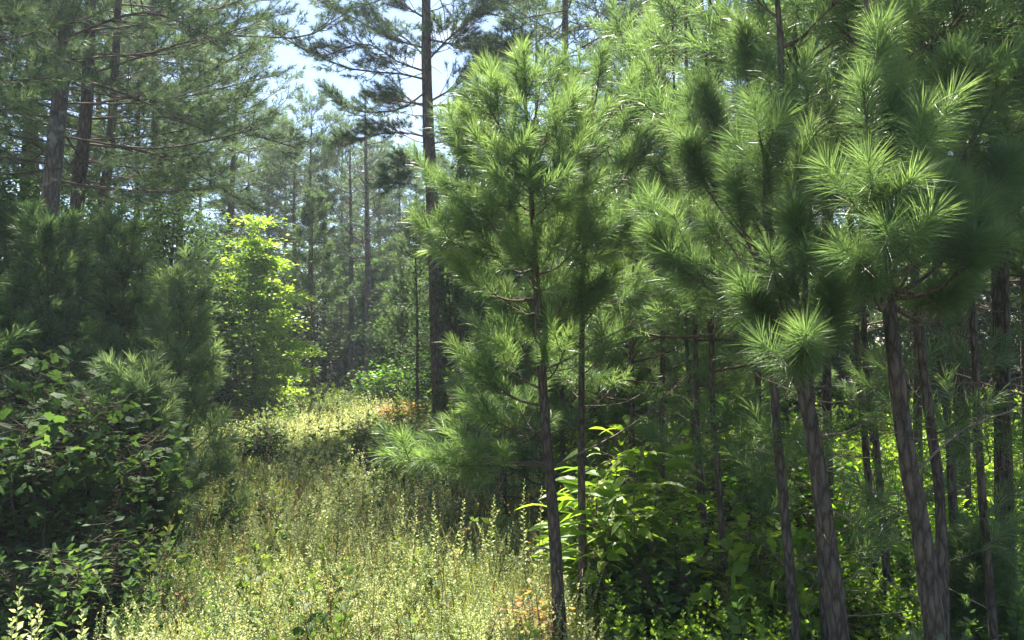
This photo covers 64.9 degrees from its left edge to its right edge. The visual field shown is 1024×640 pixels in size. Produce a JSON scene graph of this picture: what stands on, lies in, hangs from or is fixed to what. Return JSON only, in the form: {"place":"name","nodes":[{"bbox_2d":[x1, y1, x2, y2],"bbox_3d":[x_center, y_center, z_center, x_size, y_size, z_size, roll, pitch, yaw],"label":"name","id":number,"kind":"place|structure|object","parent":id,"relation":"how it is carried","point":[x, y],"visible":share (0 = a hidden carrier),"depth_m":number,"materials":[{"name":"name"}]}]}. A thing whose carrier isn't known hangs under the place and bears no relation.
{"place":"outdoors","nodes":[
{"label":"outdoors","id":0,"kind":"place"},
{"bbox_2d":[0,0,1020,347],"label":"sky","id":1,"kind":"structure","parent":0,"point":[287,56],"materials":[{"name":"white"}]},
{"bbox_2d":[0,353,1023,639],"bbox_3d":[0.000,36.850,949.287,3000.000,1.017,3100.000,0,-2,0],"label":"ground","id":2,"kind":"structure","parent":0,"point":[104,621],"depth_m":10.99,"materials":[{"name":"green plant"}]},
{"bbox_2d":[0,239,68,442],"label":"young pine","id":3,"kind":"object","parent":2,"relation":"on","point":[14,336],"visible":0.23,"depth_m":9.09,"materials":[{"name":"green plant"}]},
{"bbox_2d":[0,178,84,420],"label":"young pine","id":4,"kind":"object","parent":2,"relation":"on","point":[6,211],"visible":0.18,"depth_m":12.40,"materials":[{"name":"green plant"}]},
{"bbox_2d":[0,120,108,391],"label":"leafy tree","id":5,"kind":"object","parent":2,"relation":"on","point":[10,186],"visible":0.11,"depth_m":19.25,"materials":[{"name":"green plant"}]},
{"bbox_2d":[0,0,125,145],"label":"pine tree","id":6,"kind":"object","parent":2,"relation":"on","point":[20,84],"visible":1,"depth_m":10.93,"materials":[{"name":"green plant"}]},
{"bbox_2d":[0,3,137,202],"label":"pine tree","id":7,"kind":"object","parent":2,"relation":"on","point":[41,118],"visible":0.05,"depth_m":26.18,"materials":[{"name":"green plant"}]},
{"bbox_2d":[0,247,142,414],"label":"leafy bush","id":8,"kind":"object","parent":2,"relation":"on","point":[36,373],"visible":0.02,"depth_m":12.85,"materials":[{"name":"green plant"}]},
{"bbox_2d":[0,0,148,165],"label":"pine tree","id":9,"kind":"object","parent":2,"relation":"on","point":[72,122],"visible":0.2,"depth_m":21.85,"materials":[{"name":"green plant"}]},
{"bbox_2d":[51,204,126,368],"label":"young pine","id":10,"kind":"object","parent":2,"relation":"on","point":[84,242],"visible":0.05,"depth_m":14.30,"materials":[{"name":"green plant"}]},
{"bbox_2d":[2,0,187,217],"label":"pine tree","id":11,"kind":"object","parent":2,"relation":"on","point":[141,50],"visible":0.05,"depth_m":30.03,"materials":[{"name":"green plant"}]},
{"bbox_2d":[0,196,190,504],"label":"young pine","id":12,"kind":"object","parent":2,"relation":"on","point":[42,236],"visible":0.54,"depth_m":10.00,"materials":[{"name":"green plant"}]},
{"bbox_2d":[0,345,194,612],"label":"leafy bush","id":13,"kind":"object","parent":2,"relation":"on","point":[29,482],"visible":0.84,"depth_m":7.42,"materials":[{"name":"green plant"}]},
{"bbox_2d":[0,505,196,639],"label":"leafy bush","id":14,"kind":"object","parent":2,"relation":"on","point":[48,581],"visible":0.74,"depth_m":6.63,"materials":[{"name":"green plant"}]},
{"bbox_2d":[10,374,206,543],"bbox_3d":[-4.407,1.604,8.745,1.997,2.081,1.966,0,-2,0],"label":"leafy bush","id":15,"kind":"object","parent":2,"relation":"on","point":[192,461],"visible":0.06,"depth_m":8.69,"materials":[{"name":"green plant"}]},
{"bbox_2d":[2,157,223,410],"bbox_3d":[-11.283,-0.305,22.049,6.987,8.270,6.814,-2,-3,42],"label":"leafy tree","id":16,"kind":"object","parent":2,"relation":"on","point":[94,205],"visible":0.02,"depth_m":22.09,"materials":[{"name":"green plant"}]},
{"bbox_2d":[37,0,224,217],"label":"pine tree","id":17,"kind":"object","parent":2,"relation":"on","point":[174,83],"visible":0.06,"depth_m":33.62,"materials":[{"name":"green plant"}]},
{"bbox_2d":[68,194,199,502],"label":"young pine","id":18,"kind":"object","parent":2,"relation":"on","point":[117,277],"visible":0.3,"depth_m":11.34,"materials":[{"name":"green plant"}]},
{"bbox_2d":[75,346,203,548],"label":"young pine","id":19,"kind":"object","parent":2,"relation":"on","point":[149,386],"visible":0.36,"depth_m":8.80,"materials":[{"name":"green plant"}]},
{"bbox_2d":[0,0,285,404],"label":"pine tree","id":20,"kind":"object","parent":2,"relation":"on","point":[52,164],"visible":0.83,"depth_m":14.54,"materials":[{"name":"green plant"}]},
{"bbox_2d":[0,0,297,270],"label":"pine tree","id":21,"kind":"object","parent":2,"relation":"on","point":[154,172],"visible":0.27,"depth_m":20.19,"materials":[{"name":"green plant"}]},
{"bbox_2d":[33,0,276,350],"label":"pine tree","id":22,"kind":"object","parent":2,"relation":"on","point":[155,124],"visible":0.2,"depth_m":26.95,"materials":[{"name":"green plant"}]},
{"bbox_2d":[0,0,356,263],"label":"pine tree","id":23,"kind":"object","parent":2,"relation":"on","point":[85,117],"visible":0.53,"depth_m":17.11,"materials":[{"name":"green plant"}]},
{"bbox_2d":[93,0,279,260],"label":"pine tree","id":24,"kind":"object","parent":2,"relation":"on","point":[210,202],"visible":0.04,"depth_m":36.20,"materials":[{"name":"green plant"}]},
{"bbox_2d":[93,177,290,422],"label":"leafy tree","id":25,"kind":"object","parent":2,"relation":"on","point":[162,226],"visible":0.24,"depth_m":24.04,"materials":[{"name":"green plant"}]},
{"bbox_2d":[135,237,259,527],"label":"young pine","id":26,"kind":"object","parent":2,"relation":"on","point":[184,309],"visible":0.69,"depth_m":10.41,"materials":[{"name":"green plant"}]},
{"bbox_2d":[173,209,251,394],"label":"leafy tree","id":27,"kind":"object","parent":2,"relation":"on","point":[214,238],"visible":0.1,"depth_m":31.07,"materials":[{"name":"green plant"}]},
{"bbox_2d":[142,30,307,392],"bbox_3d":[-12.330,-4.875,35.833,6.734,16.934,7.259,0,-2,0],"label":"pine tree","id":28,"kind":"object","parent":2,"relation":"on","point":[231,207],"visible":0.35,"depth_m":35.74,"materials":[{"name":"green plant"}]},
{"bbox_2d":[184,271,277,415],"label":"leafy tree","id":29,"kind":"object","parent":2,"relation":"on","point":[242,336],"visible":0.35,"depth_m":24.97,"materials":[{"name":"green plant"}]},
{"bbox_2d":[201,106,289,354],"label":"pine tree","id":30,"kind":"object","parent":2,"relation":"on","point":[242,181],"visible":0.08,"depth_m":47.78,"materials":[{"name":"green plant"}]},
{"bbox_2d":[187,213,338,415],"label":"leafy tree","id":31,"kind":"object","parent":2,"relation":"on","point":[256,267],"visible":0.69,"depth_m":26.63,"materials":[{"name":"green plant"}]},
{"bbox_2d":[231,422,294,463],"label":"leafy bush","id":32,"kind":"object","parent":2,"relation":"on","point":[261,440],"visible":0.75,"depth_m":15.22,"materials":[{"name":"green plant"}]},
{"bbox_2d":[202,215,327,385],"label":"leafy tree","id":33,"kind":"object","parent":2,"relation":"on","point":[282,279],"visible":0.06,"depth_m":42.04,"materials":[{"name":"green plant"}]},
{"bbox_2d":[211,98,321,369],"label":"pine tree","id":34,"kind":"object","parent":2,"relation":"on","point":[298,199],"visible":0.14,"depth_m":43.85,"materials":[{"name":"green plant"}]},
{"bbox_2d":[224,113,351,386],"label":"pine tree","id":35,"kind":"object","parent":2,"relation":"on","point":[317,167],"visible":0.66,"depth_m":37.87,"materials":[{"name":"green plant"}]},
{"bbox_2d":[260,88,363,389],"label":"pine tree","id":36,"kind":"object","parent":2,"relation":"on","point":[330,116],"visible":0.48,"depth_m":39.95,"materials":[{"name":"green plant"}]},
{"bbox_2d":[278,187,359,408],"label":"young pine","id":37,"kind":"object","parent":2,"relation":"on","point":[304,215],"visible":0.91,"depth_m":28.95,"materials":[{"name":"green plant"}]},
{"bbox_2d":[272,245,378,386],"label":"leafy tree","id":38,"kind":"object","parent":2,"relation":"on","point":[323,373],"visible":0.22,"depth_m":44.09,"materials":[{"name":"green plant"}]},
{"bbox_2d":[278,149,375,380],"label":"pine tree","id":39,"kind":"object","parent":2,"relation":"on","point":[354,199],"visible":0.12,"depth_m":49.60,"materials":[{"name":"green plant"}]},
{"bbox_2d":[314,260,364,392],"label":"young pine","id":40,"kind":"object","parent":2,"relation":"on","point":[333,330],"visible":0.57,"depth_m":39.88,"materials":[{"name":"green plant"}]},
{"bbox_2d":[55,375,631,639],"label":"weeds","id":41,"kind":"object","parent":2,"relation":"on","point":[476,623],"visible":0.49,"depth_m":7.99,"materials":[{"name":"green plant"}]},
{"bbox_2d":[297,112,404,392],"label":"pine tree","id":42,"kind":"object","parent":2,"relation":"on","point":[351,345],"visible":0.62,"depth_m":38.92,"materials":[{"name":"green plant"}]},
{"bbox_2d":[93,396,615,639],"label":"dry weeds","id":43,"kind":"object","parent":2,"relation":"on","point":[354,594],"visible":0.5,"depth_m":7.70,"materials":[{"name":"plant"}]},
{"bbox_2d":[325,416,393,467],"bbox_3d":[-2.727,2.250,14.842,1.261,1.108,1.325,-1,-2,27],"label":"leafy bush","id":44,"kind":"object","parent":2,"relation":"on","point":[358,446],"visible":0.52,"depth_m":14.79,"materials":[{"name":"green plant"}]},
{"bbox_2d":[314,100,426,391],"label":"pine tree","id":45,"kind":"object","parent":2,"relation":"on","point":[368,268],"visible":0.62,"depth_m":36.03,"materials":[{"name":"green plant"}]},
{"bbox_2d":[314,258,428,389],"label":"leafy tree","id":46,"kind":"object","parent":2,"relation":"on","point":[361,301],"visible":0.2,"depth_m":42.42,"materials":[{"name":"green plant"}]},
{"bbox_2d":[337,137,420,270],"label":"pine tree","id":47,"kind":"object","parent":2,"relation":"on","point":[388,143],"visible":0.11,"depth_m":54.58,"materials":[{"name":"green plant"}]},
{"bbox_2d":[328,278,431,395],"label":"leafy tree","id":48,"kind":"object","parent":2,"relation":"on","point":[403,300],"visible":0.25,"depth_m":32.50,"materials":[{"name":"green plant"}]},
{"bbox_2d":[346,357,419,406],"bbox_3d":[-4.637,2.344,29.995,3.186,1.939,3.043,0,-2,0],"label":"leafy bush","id":49,"kind":"object","parent":2,"relation":"on","point":[381,384],"visible":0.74,"depth_m":29.62,"materials":[{"name":"green plant"}]},
{"bbox_2d":[353,145,426,354],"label":"pine tree","id":50,"kind":"object","parent":2,"relation":"on","point":[395,214],"visible":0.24,"depth_m":41.63,"materials":[{"name":"green plant"}]},
{"bbox_2d":[364,234,415,362],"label":"young pine","id":51,"kind":"object","parent":2,"relation":"on","point":[393,245],"visible":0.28,"depth_m":34.92,"materials":[{"name":"green plant"}]},
{"bbox_2d":[253,0,551,421],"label":"pine tree","id":52,"kind":"object","parent":2,"relation":"on","point":[389,95],"visible":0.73,"depth_m":21.89,"materials":[{"name":"green plant"}]},
{"bbox_2d":[375,193,459,421],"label":"young pine","id":53,"kind":"object","parent":2,"relation":"on","point":[394,312],"visible":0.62,"depth_m":22.88,"materials":[{"name":"green plant"}]},
{"bbox_2d":[358,417,488,476],"bbox_3d":[-1.668,2.238,14.459,2.381,1.036,2.441,-2,-3,43],"label":"leafy bush","id":54,"kind":"object","parent":2,"relation":"on","point":[383,441],"visible":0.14,"depth_m":14.07,"materials":[{"name":"green plant"}]},
{"bbox_2d":[375,245,504,411],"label":"leafy tree","id":55,"kind":"object","parent":2,"relation":"on","point":[427,375],"visible":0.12,"depth_m":25.35,"materials":[{"name":"green plant"}]},
{"bbox_2d":[413,367,491,431],"bbox_3d":[-1.304,2.013,20.012,2.474,1.720,2.501,0,-2,0],"label":"leafy bush","id":56,"kind":"object","parent":2,"relation":"on","point":[450,401],"visible":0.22,"depth_m":19.62,"materials":[{"name":"green plant"}]},
{"bbox_2d":[408,86,548,438],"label":"leafy tree","id":57,"kind":"object","parent":2,"relation":"on","point":[442,297],"visible":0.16,"depth_m":17.48,"materials":[{"name":"green plant"}]},
{"bbox_2d":[447,156,549,456],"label":"young pine","id":58,"kind":"object","parent":2,"relation":"on","point":[471,334],"visible":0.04,"depth_m":14.80,"materials":[{"name":"green plant"}]},
{"bbox_2d":[432,156,575,521],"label":"young pine","id":59,"kind":"object","parent":2,"relation":"on","point":[450,385],"visible":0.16,"depth_m":11.33,"materials":[{"name":"green plant"}]},
{"bbox_2d":[0,384,1023,639],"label":"undergrowth","id":60,"kind":"object","parent":2,"relation":"on","point":[154,598],"visible":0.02,"depth_m":6.48,"materials":[{"name":"green plant"}]},
{"bbox_2d":[365,32,701,639],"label":"young pine","id":61,"kind":"object","parent":2,"relation":"on","point":[485,199],"visible":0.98,"depth_m":5.97,"materials":[{"name":"green plant"}]},
{"bbox_2d":[489,577,577,639],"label":"dry weeds","id":62,"kind":"object","parent":2,"relation":"on","point":[526,610],"visible":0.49,"depth_m":6.21,"materials":[{"name":"green plant"}]},
{"bbox_2d":[451,0,622,181],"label":"pine tree","id":63,"kind":"object","parent":2,"relation":"on","point":[553,18],"visible":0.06,"depth_m":34.21,"materials":[{"name":"green plant"}]},
{"bbox_2d":[494,186,625,520],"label":"young pine","id":64,"kind":"object","parent":2,"relation":"on","point":[563,441],"visible":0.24,"depth_m":10.78,"materials":[{"name":"green plant"}]},
{"bbox_2d":[457,0,675,185],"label":"pine tree","id":65,"kind":"object","parent":2,"relation":"on","point":[565,30],"visible":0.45,"depth_m":22.17,"materials":[{"name":"green plant"}]},
{"bbox_2d":[508,34,670,618],"bbox_3d":[0.713,0.151,6.907,1.505,5.353,1.595,-2,-3,42],"label":"young pine","id":66,"kind":"object","parent":2,"relation":"on","point":[599,67],"visible":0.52,"depth_m":6.84,"materials":[{"name":"green plant"}]},
{"bbox_2d":[500,0,699,196],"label":"pine tree","id":67,"kind":"object","parent":2,"relation":"on","point":[558,16],"visible":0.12,"depth_m":29.91,"materials":[{"name":"green plant"}]},
{"bbox_2d":[530,167,680,451],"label":"young pine","id":68,"kind":"object","parent":2,"relation":"on","point":[640,367],"visible":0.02,"depth_m":12.29,"materials":[{"name":"green plant"}]},
{"bbox_2d":[514,414,722,636],"bbox_3d":[0.932,1.860,7.142,1.719,1.955,1.588,1,-3,-33],"label":"chestnut shrub","id":69,"kind":"object","parent":2,"relation":"on","point":[621,509],"visible":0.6,"depth_m":7.03,"materials":[{"name":"green plant"}]},
{"bbox_2d":[505,0,762,539],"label":"young pine","id":70,"kind":"object","parent":2,"relation":"on","point":[614,28],"visible":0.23,"depth_m":9.42,"materials":[{"name":"green plant"}]},
{"bbox_2d":[593,310,676,501],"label":"young pine","id":71,"kind":"object","parent":2,"relation":"on","point":[640,373],"visible":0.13,"depth_m":11.81,"materials":[{"name":"green plant"}]},
{"bbox_2d":[569,537,720,639],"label":"leafy bush","id":72,"kind":"object","parent":2,"relation":"on","point":[674,594],"visible":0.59,"depth_m":6.60,"materials":[{"name":"green plant"}]},
{"bbox_2d":[577,0,770,556],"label":"young pine","id":73,"kind":"object","parent":2,"relation":"on","point":[657,164],"visible":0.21,"depth_m":8.55,"materials":[{"name":"green plant"}]},
{"bbox_2d":[558,0,791,517],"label":"young pine","id":74,"kind":"object","parent":2,"relation":"on","point":[622,405],"visible":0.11,"depth_m":10.38,"materials":[{"name":"green plant"}]},
{"bbox_2d":[586,1,826,592],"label":"young pine","id":75,"kind":"object","parent":2,"relation":"on","point":[650,429],"visible":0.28,"depth_m":7.55,"materials":[{"name":"green plant"}]},
{"bbox_2d":[621,99,793,500],"bbox_3d":[2.880,-0.215,11.963,2.544,6.484,2.952,-1,-2,22],"label":"young pine","id":76,"kind":"object","parent":2,"relation":"on","point":[741,383],"visible":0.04,"depth_m":11.97,"materials":[{"name":"green plant"}]},
{"bbox_2d":[585,0,864,605],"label":"young pine","id":77,"kind":"object","parent":2,"relation":"on","point":[713,370],"visible":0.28,"depth_m":6.97,"materials":[{"name":"green plant"}]},
{"bbox_2d":[643,0,867,526],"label":"young pine","id":78,"kind":"object","parent":2,"relation":"on","point":[758,373],"visible":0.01,"depth_m":9.46,"materials":[{"name":"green plant"}]},
{"bbox_2d":[665,386,854,553],"bbox_3d":[3.027,1.861,9.940,2.021,2.089,2.162,1,-2,-23],"label":"leafy bush","id":79,"kind":"object","parent":2,"relation":"on","point":[738,484],"visible":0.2,"depth_m":9.77,"materials":[{"name":"green plant"}]},
{"bbox_2d":[662,506,858,639],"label":"leafy bush","id":80,"kind":"object","parent":2,"relation":"on","point":[742,552],"visible":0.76,"depth_m":6.62,"materials":[{"name":"green plant"}]},
{"bbox_2d":[611,0,951,639],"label":"young pine","id":81,"kind":"object","parent":2,"relation":"on","point":[779,454],"visible":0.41,"depth_m":5.51,"materials":[{"name":"green plant"}]},
{"bbox_2d":[618,0,945,639],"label":"young pine","id":82,"kind":"object","parent":2,"relation":"on","point":[672,248],"visible":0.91,"depth_m":4.41,"materials":[{"name":"green plant"}]},
{"bbox_2d":[550,378,1023,639],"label":"thicket undergrowth","id":83,"kind":"object","parent":2,"relation":"on","point":[761,630],"visible":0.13,"depth_m":8.36,"materials":[{"name":"green plant"}]},
{"bbox_2d":[667,0,916,639],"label":"young pine","id":84,"kind":"object","parent":2,"relation":"on","point":[705,18],"visible":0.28,"depth_m":5.84,"materials":[{"name":"green plant"}]},
{"bbox_2d":[747,222,932,427],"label":"leafy tree","id":85,"kind":"object","parent":2,"relation":"on","point":[841,374],"visible":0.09,"depth_m":23.23,"materials":[{"name":"green plant"}]},
{"bbox_2d":[766,446,934,576],"bbox_3d":[3.717,2.124,8.867,1.804,1.461,1.964,0,-2,0],"label":"leafy bush","id":86,"kind":"object","parent":2,"relation":"on","point":[803,521],"visible":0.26,"depth_m":8.81,"materials":[{"name":"green plant"}]},
{"bbox_2d":[696,1,1013,563],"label":"young pine","id":87,"kind":"object","parent":2,"relation":"on","point":[826,394],"visible":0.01,"depth_m":8.73,"materials":[{"name":"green plant"}]},
{"bbox_2d":[746,9,973,606],"bbox_3d":[3.370,-1.019,7.627,2.305,7.690,2.408,0,-2,0],"label":"young pine","id":88,"kind":"object","parent":2,"relation":"on","point":[865,449],"visible":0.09,"depth_m":7.53,"materials":[{"name":"green plant"}]},
{"bbox_2d":[802,52,930,482],"bbox_3d":[5.429,-0.888,12.579,2.704,7.886,2.491,-1,-2,19],"label":"young pine","id":89,"kind":"object","parent":2,"relation":"on","point":[873,328],"visible":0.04,"depth_m":12.63,"materials":[{"name":"green plant"}]},
{"bbox_2d":[730,3,1012,618],"bbox_3d":[3.056,-0.988,7.073,2.304,7.603,2.119,0,-2,0],"label":"young pine","id":90,"kind":"object","parent":2,"relation":"on","point":[876,443],"visible":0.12,"depth_m":7.10,"materials":[{"name":"green plant"}]},
{"bbox_2d":[742,0,1023,639],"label":"young pine","id":91,"kind":"object","parent":2,"relation":"on","point":[928,405],"visible":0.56,"depth_m":4.94,"materials":[{"name":"green plant"}]},
{"bbox_2d":[773,0,1023,639],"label":"young pine","id":92,"kind":"object","parent":2,"relation":"on","point":[913,207],"visible":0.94,"depth_m":3.73,"materials":[{"name":"green plant"}]},
{"bbox_2d":[787,9,1020,500],"bbox_3d":[4.593,-1.858,9.316,2.780,9.543,2.571,0,-2,10],"label":"young pine","id":93,"kind":"object","parent":2,"relation":"on","point":[919,405],"visible":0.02,"depth_m":9.33,"materials":[{"name":"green plant"}]},
{"bbox_2d":[799,0,1023,629],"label":"pine tree","id":94,"kind":"object","parent":2,"relation":"on","point":[999,323],"visible":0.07,"depth_m":6.76,"materials":[{"name":"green plant"}]},
{"bbox_2d":[812,0,1020,514],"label":"pine tree","id":95,"kind":"object","parent":2,"relation":"on","point":[962,379],"visible":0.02,"depth_m":9.90,"materials":[{"name":"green plant"}]},
{"bbox_2d":[813,0,1023,607],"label":"young pine","id":96,"kind":"object","parent":2,"relation":"on","point":[952,499],"visible":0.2,"depth_m":6.33,"materials":[{"name":"green plant"}]},
{"bbox_2d":[816,0,1023,639],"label":"young pine","id":97,"kind":"object","parent":2,"relation":"on","point":[978,462],"visible":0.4,"depth_m":5.31,"materials":[{"name":"green plant"}]},
{"bbox_2d":[832,0,1023,526],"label":"young pine","id":98,"kind":"object","parent":2,"relation":"on","point":[993,298],"visible":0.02,"depth_m":8.19,"materials":[{"name":"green plant"}]},
{"bbox_2d":[866,230,1020,430],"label":"leafy tree","id":99,"kind":"object","parent":2,"relation":"on","point":[981,322],"visible":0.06,"depth_m":23.16,"materials":[{"name":"green plant"}]},
{"bbox_2d":[866,2,1023,632],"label":"young pine","id":100,"kind":"object","parent":2,"relation":"on","point":[1006,299],"visible":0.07,"depth_m":6.59,"materials":[{"name":"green plant"}]},
{"bbox_2d":[873,244,1021,431],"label":"leafy tree","id":101,"kind":"object","parent":2,"relation":"on","point":[1013,289],"visible":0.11,"depth_m":21.82,"materials":[{"name":"green plant"}]},
{"bbox_2d":[909,10,1023,505],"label":"young pine","id":102,"kind":"object","parent":2,"relation":"on","point":[1020,281],"visible":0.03,"depth_m":10.98,"materials":[{"name":"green plant"}]},
{"bbox_2d":[910,22,1023,603],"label":"young pine","id":103,"kind":"object","parent":2,"relation":"on","point":[1016,112],"visible":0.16,"depth_m":5.06,"materials":[{"name":"green plant"}]},
{"bbox_2d":[932,504,1023,639],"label":"bush","id":104,"kind":"object","parent":2,"relation":"on","point":[967,576],"visible":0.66,"depth_m":5.73,"materials":[{"name":"green plant"}]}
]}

